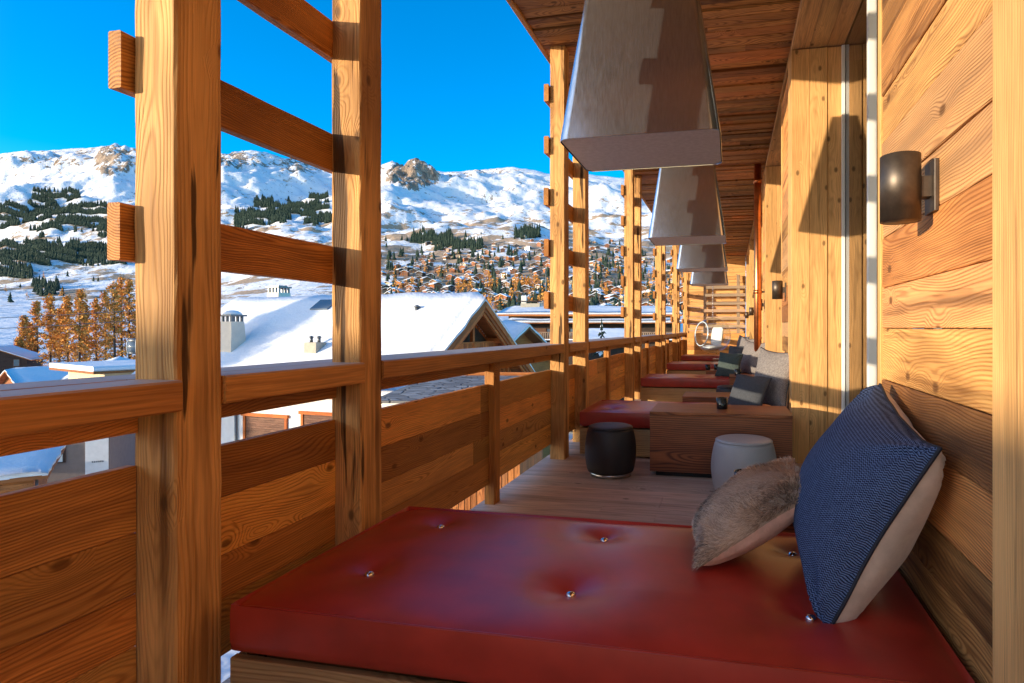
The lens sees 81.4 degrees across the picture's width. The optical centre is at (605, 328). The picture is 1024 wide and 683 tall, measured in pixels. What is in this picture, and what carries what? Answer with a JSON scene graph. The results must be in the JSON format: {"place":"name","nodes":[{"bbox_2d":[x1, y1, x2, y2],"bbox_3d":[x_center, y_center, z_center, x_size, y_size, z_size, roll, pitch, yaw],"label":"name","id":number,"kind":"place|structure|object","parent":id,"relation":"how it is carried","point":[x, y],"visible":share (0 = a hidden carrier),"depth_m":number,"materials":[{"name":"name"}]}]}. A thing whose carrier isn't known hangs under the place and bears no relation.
{"place":"outdoors","nodes":[
{"label":"outdoors","id":0,"kind":"place"},
{"bbox_2d":[0,0,623,177],"label":"sky","id":1,"kind":"structure","parent":0,"point":[463,81],"materials":[{"name":"blue"}]},
{"bbox_2d":[0,143,745,682],"bbox_3d":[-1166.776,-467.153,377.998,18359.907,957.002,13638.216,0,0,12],"label":"terrain","id":2,"kind":"structure","parent":0,"point":[492,205],"depth_m":1784.42,"materials":[{"name":"snow"}]},
{"bbox_2d":[7,292,13,302],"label":"spruce tree","id":3,"kind":"object","parent":2,"relation":"on","point":[9,299],"visible":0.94,"depth_m":847.89,"materials":[{"name":"green plant"}]},
{"bbox_2d":[13,337,25,348],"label":"larch tree","id":4,"kind":"object","parent":2,"relation":"on","point":[18,341],"visible":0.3,"depth_m":120.04,"materials":[{"name":"orange plant"}]},
{"bbox_2d":[0,345,47,373],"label":"chalet","id":5,"kind":"object","parent":2,"relation":"on","point":[12,356],"visible":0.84,"depth_m":111.75,"materials":[{"name":"brown"}]},
{"bbox_2d":[13,359,19,366],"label":"window","id":6,"kind":"structure","parent":5,"relation":"in","point":[16,362],"depth_m":111.42,"materials":[{"name":"grey"}]},
{"bbox_2d":[14,315,33,349],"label":"larch tree","id":7,"kind":"object","parent":2,"relation":"on","point":[22,332],"visible":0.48,"depth_m":122.81,"materials":[{"name":"orange plant"}]},
{"bbox_2d":[0,445,65,493],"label":"timber shed","id":8,"kind":"structure","parent":2,"relation":"on","point":[19,471],"depth_m":22.99,"materials":[{"name":"brown wood"}]},
{"bbox_2d":[25,321,40,351],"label":"larch tree","id":9,"kind":"object","parent":2,"relation":"on","point":[31,324],"visible":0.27,"depth_m":126.27,"materials":[{"name":"orange plant"}]},
{"bbox_2d":[0,366,67,383],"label":"chalet","id":10,"kind":"object","parent":2,"relation":"on","point":[25,374],"visible":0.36,"depth_m":75.34,"materials":[{"name":"grey"}]},
{"bbox_2d":[25,300,47,364],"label":"larch tree","id":11,"kind":"object","parent":2,"relation":"on","point":[35,310],"visible":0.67,"depth_m":125.97,"materials":[{"name":"orange plant"}]},
{"bbox_2d":[31,293,62,365],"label":"larch tree","id":12,"kind":"object","parent":2,"relation":"on","point":[49,305],"visible":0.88,"depth_m":112.35,"materials":[{"name":"orange plant"}]},
{"bbox_2d":[51,306,69,362],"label":"larch tree","id":13,"kind":"object","parent":2,"relation":"on","point":[60,331],"visible":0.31,"depth_m":116.76,"materials":[{"name":"orange plant"}]},
{"bbox_2d":[0,320,135,328],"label":"cable","id":14,"kind":"object","parent":2,"relation":"on","point":[69,324],"visible":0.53,"depth_m":85.96,"materials":[{"name":"grey metal"}]},
{"bbox_2d":[53,295,83,361],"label":"larch tree","id":15,"kind":"object","parent":2,"relation":"on","point":[67,304],"visible":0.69,"depth_m":109.24,"materials":[{"name":"orange plant"}]},
{"bbox_2d":[2,310,135,317],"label":"cable","id":16,"kind":"object","parent":2,"relation":"on","point":[65,314],"visible":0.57,"depth_m":85.78,"materials":[{"name":"grey metal"}]},
{"bbox_2d":[61,288,100,361],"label":"larch tree","id":17,"kind":"object","parent":2,"relation":"on","point":[79,299],"visible":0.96,"depth_m":104.06,"materials":[{"name":"orange plant"}]},
{"bbox_2d":[75,304,97,360],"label":"larch tree","id":18,"kind":"object","parent":2,"relation":"on","point":[86,307],"visible":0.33,"depth_m":117.25,"materials":[{"name":"orange plant"}]},
{"bbox_2d":[47,433,134,482],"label":"house","id":19,"kind":"structure","parent":2,"relation":"on","point":[83,458],"depth_m":33.50,"materials":[{"name":"beige paint"}]},
{"bbox_2d":[57,449,65,462],"bbox_3d":[-30.683,7.030,32.825,0.720,1.020,0.120,0,0,-24],"label":"window","id":20,"kind":"structure","parent":19,"relation":"in","point":[62,459],"depth_m":32.91,"materials":[{"name":"grey"}]},
{"bbox_2d":[49,360,134,378],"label":"house","id":21,"kind":"structure","parent":2,"relation":"on","point":[84,369],"depth_m":48.10,"materials":[{"name":"beige paint"}]},
{"bbox_2d":[60,356,131,379],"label":"chalet","id":22,"kind":"object","parent":2,"relation":"on","point":[115,358],"visible":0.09,"depth_m":67.02,"materials":[{"name":"grey"}]},
{"bbox_2d":[84,297,116,360],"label":"larch tree","id":23,"kind":"object","parent":2,"relation":"on","point":[96,307],"visible":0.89,"depth_m":107.23,"materials":[{"name":"orange plant"}]},
{"bbox_2d":[92,290,119,360],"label":"larch tree","id":24,"kind":"object","parent":2,"relation":"on","point":[104,294],"visible":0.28,"depth_m":122.77,"materials":[{"name":"orange plant"}]},
{"bbox_2d":[93,279,126,360],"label":"larch tree","id":25,"kind":"object","parent":2,"relation":"on","point":[113,319],"visible":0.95,"depth_m":106.62,"materials":[{"name":"orange plant"}]},
{"bbox_2d":[104,274,135,359],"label":"larch tree","id":26,"kind":"object","parent":2,"relation":"on","point":[119,286],"visible":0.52,"depth_m":112.53,"materials":[{"name":"orange plant"}]},
{"bbox_2d":[111,277,135,358],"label":"larch tree","id":27,"kind":"object","parent":2,"relation":"on","point":[128,286],"visible":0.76,"depth_m":112.42,"materials":[{"name":"orange plant"}]},
{"bbox_2d":[126,338,135,353],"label":"gondola cabin","id":28,"kind":"object","parent":2,"relation":"on","point":[131,346],"visible":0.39,"depth_m":84.90,"materials":[{"name":"grey metal"}]},
{"bbox_2d":[127,342,134,352],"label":"window","id":29,"kind":"structure","parent":28,"relation":"in","point":[130,345],"depth_m":84.87,"materials":[{"name":"grey"}]},
{"bbox_2d":[0,186,540,295],"bbox_3d":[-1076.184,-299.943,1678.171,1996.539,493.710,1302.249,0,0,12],"label":"forest","id":30,"kind":"object","parent":2,"relation":"on","point":[29,250],"visible":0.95,"depth_m":1592.43,"materials":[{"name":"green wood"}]},
{"bbox_2d":[132,285,534,509],"bbox_3d":[-13.431,3.600,30.567,16.361,12.160,11.713,0,0,18],"label":"chalet","id":31,"kind":"object","parent":2,"relation":"on","point":[275,325],"visible":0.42,"depth_m":27.57,"materials":[{"name":"white paint"}]},
{"bbox_2d":[241,413,288,438],"bbox_3d":[-15.171,4.565,26.145,2.709,1.510,0.150,0,0,18],"label":"window","id":32,"kind":"structure","parent":31,"relation":"in","point":[254,424],"depth_m":26.20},
{"bbox_2d":[298,411,331,425],"bbox_3d":[-12.148,4.340,25.138,2.430,1.510,0.150,0,0,18],"label":"window","id":33,"kind":"structure","parent":31,"relation":"in","point":[306,417],"depth_m":25.29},
{"bbox_2d":[400,270,409,276],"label":"village chalet","id":34,"kind":"object","parent":2,"relation":"on","point":[404,273],"visible":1,"depth_m":895.60,"materials":[{"name":"white paint"}]},
{"bbox_2d":[415,271,426,276],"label":"village chalet","id":35,"kind":"object","parent":2,"relation":"on","point":[421,273],"visible":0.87,"depth_m":896.17,"materials":[{"name":"white paint"}]},
{"bbox_2d":[420,276,431,282],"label":"village chalet","id":36,"kind":"object","parent":2,"relation":"on","point":[426,279],"visible":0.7,"depth_m":848.36,"materials":[{"name":"white paint"}]},
{"bbox_2d":[428,282,442,289],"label":"village chalet","id":37,"kind":"object","parent":2,"relation":"on","point":[435,284],"visible":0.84,"depth_m":780.62,"materials":[{"name":"white paint"}]},
{"bbox_2d":[443,285,455,290],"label":"village chalet","id":38,"kind":"object","parent":2,"relation":"on","point":[450,287],"visible":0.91,"depth_m":758.83,"materials":[{"name":"white paint"}]},
{"bbox_2d":[454,277,466,283],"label":"village chalet","id":39,"kind":"object","parent":2,"relation":"on","point":[460,278],"visible":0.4,"depth_m":826.51,"materials":[{"name":"white paint"}]},
{"bbox_2d":[381,372,542,509],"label":"neighboring building","id":40,"kind":"structure","parent":2,"relation":"on","point":[412,392],"depth_m":15.59,"materials":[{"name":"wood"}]},
{"bbox_2d":[471,281,482,287],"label":"village chalet","id":41,"kind":"object","parent":2,"relation":"on","point":[473,283],"visible":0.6,"depth_m":802.66,"materials":[{"name":"white paint"}]},
{"bbox_2d":[470,288,485,293],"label":"village chalet","id":42,"kind":"object","parent":2,"relation":"on","point":[477,290],"visible":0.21,"depth_m":693.95,"materials":[{"name":"white paint"}]},
{"bbox_2d":[497,296,503,309],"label":"spruce tree","id":43,"kind":"object","parent":2,"relation":"on","point":[500,303],"visible":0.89,"depth_m":570.87,"materials":[{"name":"green plant"}]},
{"bbox_2d":[494,293,510,300],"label":"village chalet","id":44,"kind":"object","parent":2,"relation":"on","point":[505,296],"visible":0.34,"depth_m":632.07,"materials":[{"name":"white paint"}]},
{"bbox_2d":[500,272,511,277],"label":"village chalet","id":45,"kind":"object","parent":2,"relation":"on","point":[508,275],"visible":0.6,"depth_m":873.06,"materials":[{"name":"white paint"}]},
{"bbox_2d":[502,281,513,287],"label":"village chalet","id":46,"kind":"object","parent":2,"relation":"on","point":[506,283],"visible":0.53,"depth_m":780.80,"materials":[{"name":"white paint"}]},
{"bbox_2d":[510,292,516,306],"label":"spruce tree","id":47,"kind":"object","parent":2,"relation":"on","point":[513,302],"visible":0.69,"depth_m":571.13,"materials":[{"name":"green plant"}]},
{"bbox_2d":[502,320,549,458],"bbox_3d":[-10.720,4.669,38.630,13.737,10.422,9.699,0,0,26],"label":"chalet","id":48,"kind":"object","parent":2,"relation":"on","point":[522,333],"visible":0.09,"depth_m":36.37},
{"bbox_2d":[521,285,532,292],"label":"village chalet","id":49,"kind":"object","parent":2,"relation":"on","point":[523,287],"visible":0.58,"depth_m":736.97,"materials":[{"name":"white paint"}]},
{"bbox_2d":[528,267,537,272],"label":"village chalet","id":50,"kind":"object","parent":2,"relation":"on","point":[532,269],"visible":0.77,"depth_m":895.89,"materials":[{"name":"white paint"}]},
{"bbox_2d":[386,251,682,314],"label":"scrub","id":51,"kind":"object","parent":2,"relation":"on","point":[496,311],"visible":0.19,"depth_m":897.86,"materials":[{"name":"plant"}]},
{"bbox_2d":[571,318,605,435],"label":"spruce tree","id":52,"kind":"object","parent":2,"relation":"on","point":[601,333],"visible":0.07,"depth_m":41.95,"materials":[{"name":"green plant"}]},
{"bbox_2d":[497,296,681,430],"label":"chalet","id":53,"kind":"object","parent":2,"relation":"on","point":[536,316],"visible":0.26,"depth_m":55.93,"materials":[{"name":"grey"}]},
{"bbox_2d":[535,328,545,337],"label":"balcony railing","id":54,"kind":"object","parent":53,"relation":"in","point":[537,329],"depth_m":55.95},
{"bbox_2d":[594,290,599,303],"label":"spruce tree","id":55,"kind":"object","parent":2,"relation":"on","point":[596,299],"visible":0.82,"depth_m":630.30,"materials":[{"name":"green plant"}]},
{"bbox_2d":[592,292,605,299],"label":"village chalet","id":56,"kind":"object","parent":2,"relation":"on","point":[600,294],"visible":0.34,"depth_m":672.71,"materials":[{"name":"white paint"}]},
{"bbox_2d":[589,328,623,399],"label":"snowy annex","id":57,"kind":"object","parent":2,"relation":"on","point":[609,333],"visible":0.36,"depth_m":47.47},
{"bbox_2d":[604,297,617,302],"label":"village chalet","id":58,"kind":"object","parent":2,"relation":"on","point":[609,299],"visible":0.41,"depth_m":632.07,"materials":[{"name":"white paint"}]},
{"bbox_2d":[604,294,619,301],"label":"village chalet","id":59,"kind":"object","parent":2,"relation":"on","point":[612,295],"visible":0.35,"depth_m":653.53,"materials":[{"name":"white paint"}]},
{"bbox_2d":[611,286,621,294],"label":"village chalet","id":60,"kind":"object","parent":2,"relation":"on","point":[616,288],"visible":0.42,"depth_m":715.05,"materials":[{"name":"white paint"}]},
{"bbox_2d":[642,290,653,297],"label":"village chalet","id":61,"kind":"object","parent":2,"relation":"on","point":[644,293],"visible":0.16,"depth_m":693.98,"materials":[{"name":"brown paint"}]},
{"bbox_2d":[648,287,654,301],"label":"spruce tree","id":62,"kind":"object","parent":2,"relation":"on","point":[651,296],"visible":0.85,"depth_m":650.61,"materials":[{"name":"green plant"}]},
{"bbox_2d":[222,399,802,682],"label":"floor","id":63,"kind":"structure","parent":0,"point":[570,486],"depth_m":4.52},
{"bbox_2d":[0,379,182,682],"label":"balustrade","id":64,"kind":"object","parent":63,"relation":"on","point":[67,580],"visible":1,"depth_m":1.55,"materials":[{"name":"wood"}]},
{"bbox_2d":[107,0,381,682],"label":"timber trellis","id":65,"kind":"object","parent":63,"relation":"on","point":[175,241],"visible":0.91,"depth_m":1.81,"materials":[{"name":"wood"}]},
{"bbox_2d":[78,344,563,655],"bbox_3d":[-0.993,0.720,3.745,0.361,1.140,4.109,0,0,12],"label":"balustrade","id":66,"kind":"object","parent":63,"relation":"on","point":[449,450],"visible":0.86,"depth_m":2.60,"materials":[{"name":"wood"}]},
{"bbox_2d":[544,45,588,459],"bbox_3d":[-0.385,-0.735,6.258,0.199,4.070,1.146,0,0,12],"label":"timber trellis","id":67,"kind":"object","parent":63,"relation":"on","point":[560,303],"visible":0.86,"depth_m":5.75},
{"bbox_2d":[534,337,632,431],"bbox_3d":[-0.137,0.720,7.754,0.361,1.140,4.109,0,0,12],"label":"balustrade","id":68,"kind":"object","parent":63,"relation":"on","point":[607,376],"visible":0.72,"depth_m":7.99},
{"bbox_2d":[230,506,974,682],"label":"daybed","id":69,"kind":"object","parent":63,"relation":"on","point":[411,594],"visible":0.87,"depth_m":1.73,"materials":[{"name":"red leather"}]},
{"bbox_2d":[691,455,800,569],"bbox_3d":[0.518,0.655,2.146,0.513,0.235,0.503,-35,-4,6],"label":"fur pillow","id":70,"kind":"object","parent":69,"relation":"on","point":[749,508],"visible":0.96,"depth_m":1.98,"materials":[{"name":"fur"}]},
{"bbox_2d":[792,383,945,623],"bbox_3d":[0.821,0.535,1.909,0.352,0.630,0.674,25,14,8],"label":"chevron pillow","id":71,"kind":"object","parent":69,"relation":"on","point":[871,473],"visible":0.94,"depth_m":1.67,"materials":[{"name":"blue woven chevron fabric"},{"name":"beige suede"}]},
{"bbox_2d":[585,422,635,479],"bbox_3d":[0.046,1.060,5.144,0.452,0.439,0.452,0,0,12],"label":"drum stool","id":72,"kind":"object","parent":63,"relation":"on","point":[610,450],"visible":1,"depth_m":4.97,"materials":[{"name":"grey leather"}]},
{"bbox_2d":[621,170,641,400],"bbox_3d":[0.472,-0.735,10.267,0.199,4.070,1.146,0,0,12],"label":"timber trellis","id":73,"kind":"object","parent":63,"relation":"on","point":[631,248],"visible":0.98,"depth_m":9.76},
{"bbox_2d":[617,335,660,376],"bbox_3d":[0.720,0.720,11.764,0.361,1.140,4.109,0,0,12],"label":"balustrade","id":74,"kind":"object","parent":63,"relation":"on","point":[648,360],"visible":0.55,"depth_m":12.28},
{"bbox_2d":[653,246,665,373],"bbox_3d":[1.329,-0.735,14.277,0.199,4.070,1.146,0,0,12],"label":"timber trellis","id":75,"kind":"object","parent":63,"relation":"on","point":[659,292],"visible":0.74,"depth_m":13.76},
{"bbox_2d":[651,333,676,373],"bbox_3d":[1.577,0.720,15.773,0.361,1.140,4.109,0,0,12],"label":"balustrade","id":76,"kind":"object","parent":63,"relation":"on","point":[669,350],"visible":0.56,"depth_m":16.29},
{"bbox_2d":[670,245,679,360],"bbox_3d":[2.185,-0.735,18.286,0.199,4.070,1.146,0,0,12],"label":"timber trellis","id":77,"kind":"object","parent":63,"relation":"on","point":[675,300],"visible":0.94,"depth_m":17.77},
{"bbox_2d":[678,332,686,361],"bbox_3d":[2.433,0.720,19.783,0.361,1.140,4.109,0,0,12],"label":"balustrade","id":78,"kind":"object","parent":63,"relation":"on","point":[680,334],"visible":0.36,"depth_m":20.66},
{"bbox_2d":[641,374,728,401],"bbox_3d":[1.705,1.040,10.184,2.056,0.459,1.016,0,0,12],"label":"daybed","id":79,"kind":"object","parent":63,"relation":"on","point":[667,387],"visible":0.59,"depth_m":9.81,"materials":[{"name":"red leather"}]},
{"bbox_2d":[715,352,742,376],"bbox_3d":[2.100,0.630,9.981,0.454,0.452,0.180,2,-18,42],"label":"teal pillow","id":80,"kind":"object","parent":79,"relation":"on","point":[728,363],"visible":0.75,"depth_m":9.91,"materials":[{"name":"fabric"}]},
{"bbox_2d":[740,339,764,373],"bbox_3d":[2.528,0.513,10.116,0.224,0.635,0.630,16,-3,-22],"label":"tweed pillow","id":81,"kind":"object","parent":79,"relation":"on","point":[749,360],"visible":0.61,"depth_m":10.03,"materials":[{"name":"beige fabric"}]},
{"bbox_2d":[682,272,688,353],"bbox_3d":[3.042,-0.735,22.296,0.199,4.070,1.146,0,0,12],"label":"timber trellis","id":82,"kind":"object","parent":63,"relation":"on","point":[685,319],"visible":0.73,"depth_m":21.78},
{"bbox_2d":[580,400,792,456],"bbox_3d":[0.849,1.040,6.174,2.056,0.459,1.016,0,0,12],"label":"daybed","id":83,"kind":"object","parent":63,"relation":"on","point":[635,415],"visible":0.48,"depth_m":5.86,"materials":[{"name":"red leather"}]},
{"bbox_2d":[728,374,771,405],"bbox_3d":[1.432,0.657,5.887,0.412,0.416,0.160,2,-29,46],"label":"navy pillow","id":84,"kind":"object","parent":83,"relation":"on","point":[748,390],"visible":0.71,"depth_m":5.82,"materials":[{"name":"fabric"}]},
{"bbox_2d":[755,347,788,406],"bbox_3d":[1.720,0.516,6.045,0.220,0.632,0.612,15,-3,-22],"label":"tweed pillow","id":85,"kind":"object","parent":83,"relation":"on","point":[774,366],"visible":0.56,"depth_m":5.88,"materials":[{"name":"beige fabric"}]},
{"bbox_2d":[667,361,717,373],"bbox_3d":[2.562,1.040,14.193,2.056,0.459,1.016,0,0,12],"label":"daybed","id":86,"kind":"object","parent":63,"relation":"on","point":[686,367],"visible":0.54,"depth_m":13.84,"materials":[{"name":"red leather"}]},
{"bbox_2d":[729,346,743,353],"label":"navy pillow","id":87,"kind":"object","parent":86,"relation":"on","point":[735,349],"visible":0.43,"depth_m":13.97,"materials":[{"name":"fabric"}]},
{"bbox_2d":[740,337,753,345],"bbox_3d":[3.382,0.518,14.104,0.219,0.630,0.610,16,-3,-22],"label":"tweed pillow","id":88,"kind":"object","parent":86,"relation":"on","point":[742,342],"visible":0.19,"depth_m":14.14,"materials":[{"name":"beige fabric"}]},
{"bbox_2d":[681,354,719,361],"bbox_3d":[3.418,1.040,18.203,2.056,0.459,1.016,0,0,12],"label":"daybed","id":89,"kind":"object","parent":63,"relation":"on","point":[698,357],"visible":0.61,"depth_m":17.85,"materials":[{"name":"red leather"}]},
{"bbox_2d":[737,335,749,345],"bbox_3d":[4.227,0.518,18.066,0.218,0.630,0.614,16,-3,-22],"label":"tweed pillow","id":90,"kind":"object","parent":89,"relation":"on","point":[739,340],"visible":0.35,"depth_m":18.12,"materials":[{"name":"beige fabric"}]},
{"bbox_2d":[682,391,730,402],"bbox_3d":[1.467,1.035,6.988,1.050,0.490,0.560,0,0,12],"label":"walnut table","id":91,"kind":"object","parent":63,"relation":"on","point":[690,396],"visible":0.24,"depth_m":6.82,"materials":[{"name":"brown wood"}]},
{"bbox_2d":[650,403,792,477],"bbox_3d":[1.027,1.000,5.256,1.187,0.560,0.610,0,0,12],"label":"walnut table","id":92,"kind":"object","parent":63,"relation":"on","point":[682,437],"visible":0.69,"depth_m":5.01,"materials":[{"name":"brown wood"}]},
{"bbox_2d":[716,397,727,408],"bbox_3d":[1.046,0.670,5.257,0.104,0.100,0.104,0,0,12],"label":"tea light holder","id":93,"kind":"object","parent":92,"relation":"on","point":[721,402],"visible":1,"depth_m":5.22,"materials":[{"name":"glass"}]},
{"bbox_2d":[716,385,732,391],"bbox_3d":[1.849,1.060,8.655,0.452,0.439,0.452,0,0,12],"label":"drum stool","id":94,"kind":"object","parent":63,"relation":"on","point":[724,388],"visible":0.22,"depth_m":8.53,"materials":[{"name":"grey leather"}]},
{"bbox_2d":[706,369,747,373],"bbox_3d":[2.375,1.030,10.996,0.950,0.500,0.500,0,0,12],"label":"walnut table","id":95,"kind":"object","parent":63,"relation":"on","point":[711,371],"visible":0.18,"depth_m":10.84,"materials":[{"name":"brown wood"}]},
{"bbox_2d":[729,374,754,384],"bbox_3d":[2.225,1.010,9.219,0.540,0.540,0.560,0,0,12],"label":"walnut table","id":96,"kind":"object","parent":63,"relation":"on","point":[732,377],"visible":0.2,"depth_m":9.00,"materials":[{"name":"brown wood"}]},
{"bbox_2d":[711,434,776,490],"bbox_3d":[1.084,1.062,4.595,0.506,0.417,0.506,0,0,12],"label":"drum stool","id":97,"kind":"object","parent":63,"relation":"on","point":[731,453],"visible":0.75,"depth_m":4.43,"materials":[{"name":"grey leather"}]},
{"bbox_2d":[732,478,794,532],"bbox_3d":[0.861,1.030,2.787,0.520,0.500,0.490,0,0,12],"label":"walnut table","id":98,"kind":"object","parent":63,"relation":"on","point":[789,528],"depth_m":2.55,"materials":[{"name":"brown wood"}]},
{"bbox_2d":[506,0,1023,682],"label":"lodge facade","id":99,"kind":"structure","parent":63,"relation":"on","point":[824,106],"depth_m":2.07,"materials":[{"name":"brown wood"}]},
{"bbox_2d":[560,0,721,171],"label":"large pendant lampshade","id":100,"kind":"object","parent":99,"relation":"attached to","point":[641,94],"visible":1,"depth_m":3.67,"materials":[{"name":"metal"}]},
{"bbox_2d":[648,165,725,245],"bbox_3d":[1.131,-1.986,8.000,1.014,1.587,0.794,0,0,12],"label":"large pendant lampshade","id":101,"kind":"object","parent":99,"relation":"attached to","point":[687,208],"visible":0.77,"depth_m":7.67,"materials":[{"name":"metal"}]},
{"bbox_2d":[676,244,727,271],"bbox_3d":[1.988,-1.986,12.010,1.014,1.587,0.794,0,0,12],"label":"large pendant lampshade","id":102,"kind":"object","parent":99,"relation":"attached to","point":[703,258],"visible":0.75,"depth_m":11.66,"materials":[{"name":"metal"}]},
{"bbox_2d":[690,271,727,285],"bbox_3d":[2.845,-1.986,16.019,1.014,1.587,0.794,0,0,12],"label":"lampshade","id":103,"kind":"object","parent":99,"relation":"attached to","point":[709,278],"visible":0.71,"depth_m":15.66,"materials":[{"name":"metal"}]},
{"bbox_2d":[695,286,730,352],"bbox_3d":[3.250,-1.046,17.532,0.974,3.550,1.058,0,0,-22],"label":"bubble chair","id":104,"kind":"object","parent":99,"relation":"hanging from","point":[716,336],"visible":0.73,"depth_m":17.46,"materials":[{"name":"clear plastic"}]},
{"bbox_2d":[749,307,753,314],"bbox_3d":[3.599,-0.418,14.386,0.148,0.198,0.112,0,0,12],"label":"wall lamp","id":105,"kind":"object","parent":99,"relation":"attached to","point":[751,310],"visible":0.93,"depth_m":14.34,"materials":[{"name":"brown metal"}]},
{"bbox_2d":[753,163,764,351],"bbox_3d":[2.640,-0.765,9.968,0.242,4.050,0.144,0,0,12],"label":"drainpipe","id":106,"kind":"object","parent":99,"relation":"attached to","point":[757,290],"visible":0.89,"depth_m":9.93,"materials":[{"name":"orange metal"}]},
{"bbox_2d":[772,280,786,298],"bbox_3d":[1.886,-0.418,6.367,0.148,0.198,0.112,0,0,12],"label":"wall lamp","id":107,"kind":"object","parent":99,"relation":"attached to","point":[778,289],"visible":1,"depth_m":6.32,"materials":[{"name":"brown metal"}]},
{"bbox_2d":[841,0,876,411],"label":"glass door","id":108,"kind":"structure","parent":99,"relation":"in","point":[871,4],"depth_m":3.64,"materials":[{"name":"white paint"}]},
{"bbox_2d":[880,150,938,224],"bbox_3d":[0.900,-0.418,1.751,0.148,0.198,0.112,0,0,12],"label":"wall lamp","id":109,"kind":"object","parent":99,"relation":"attached to","point":[906,187],"visible":1,"depth_m":1.71,"materials":[{"name":"brown metal"}]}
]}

